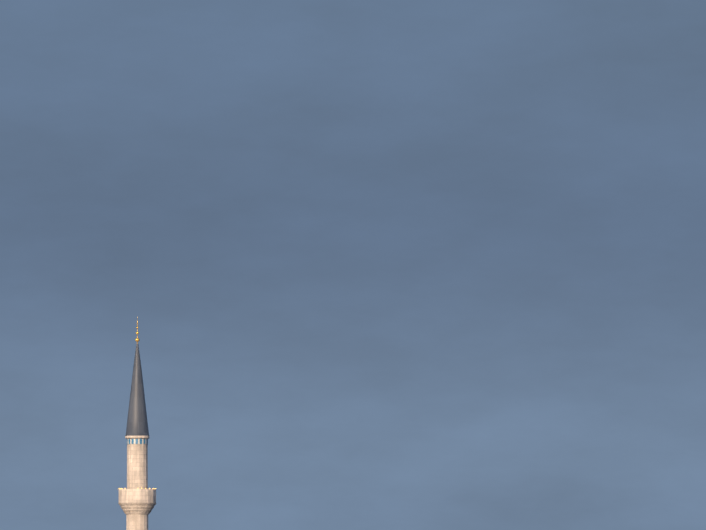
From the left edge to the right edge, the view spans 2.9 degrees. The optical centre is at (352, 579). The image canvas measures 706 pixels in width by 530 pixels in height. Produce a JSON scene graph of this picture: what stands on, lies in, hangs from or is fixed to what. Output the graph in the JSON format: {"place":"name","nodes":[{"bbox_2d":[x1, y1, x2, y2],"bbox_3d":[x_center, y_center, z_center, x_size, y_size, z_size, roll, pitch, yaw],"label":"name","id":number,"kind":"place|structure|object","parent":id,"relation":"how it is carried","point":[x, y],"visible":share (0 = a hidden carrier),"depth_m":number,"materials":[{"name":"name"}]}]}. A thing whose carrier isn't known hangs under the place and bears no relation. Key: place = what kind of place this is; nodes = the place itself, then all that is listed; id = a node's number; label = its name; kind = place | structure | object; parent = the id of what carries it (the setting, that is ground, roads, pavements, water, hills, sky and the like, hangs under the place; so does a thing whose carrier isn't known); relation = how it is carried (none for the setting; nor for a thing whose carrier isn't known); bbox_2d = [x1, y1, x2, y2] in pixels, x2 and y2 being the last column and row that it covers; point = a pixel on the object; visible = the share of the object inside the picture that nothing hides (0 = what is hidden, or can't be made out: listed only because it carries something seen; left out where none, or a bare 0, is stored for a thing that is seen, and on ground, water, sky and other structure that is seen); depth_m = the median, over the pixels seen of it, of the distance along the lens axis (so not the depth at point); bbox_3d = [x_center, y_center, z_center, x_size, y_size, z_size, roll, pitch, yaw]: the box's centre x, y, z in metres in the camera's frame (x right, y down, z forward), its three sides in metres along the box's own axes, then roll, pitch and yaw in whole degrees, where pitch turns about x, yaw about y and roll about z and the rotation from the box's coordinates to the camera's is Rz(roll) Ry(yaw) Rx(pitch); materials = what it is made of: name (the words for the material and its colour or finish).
{"place":"outdoors","nodes":[
{"label":"outdoors","id":0,"kind":"place"},
{"bbox_2d":[0,0,705,529],"label":"sky","id":1,"kind":"structure","parent":0,"point":[379,264],"materials":[{"name":"blue"}]},
{"bbox_3d":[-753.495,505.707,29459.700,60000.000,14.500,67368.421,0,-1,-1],"label":"ground","id":2,"kind":"structure","parent":0,"visible":0},
{"bbox_2d":[118,436,155,529],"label":"minarets","id":3,"kind":"object","parent":2,"relation":"on","point":[137,503],"depth_m":1987.26,"materials":[{"name":"stone"}]},
{"bbox_2d":[125,344,148,435],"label":"minaret spires","id":4,"kind":"object","parent":3,"relation":"on","point":[137,423],"depth_m":1987.96,"materials":[{"name":"grey metal"}]},
{"bbox_2d":[135,318,138,343],"bbox_3d":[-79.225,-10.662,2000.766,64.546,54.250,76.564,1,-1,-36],"label":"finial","id":5,"kind":"object","parent":4,"relation":"on","point":[137,338],"depth_m":1988.95,"materials":[{"name":"gold metal"}]},
{"bbox_2d":[127,439,147,443],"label":"blue minaret bands","id":6,"kind":"object","parent":3,"relation":"on","point":[137,441],"depth_m":1987.44,"materials":[{"name":"tile"}]}
]}

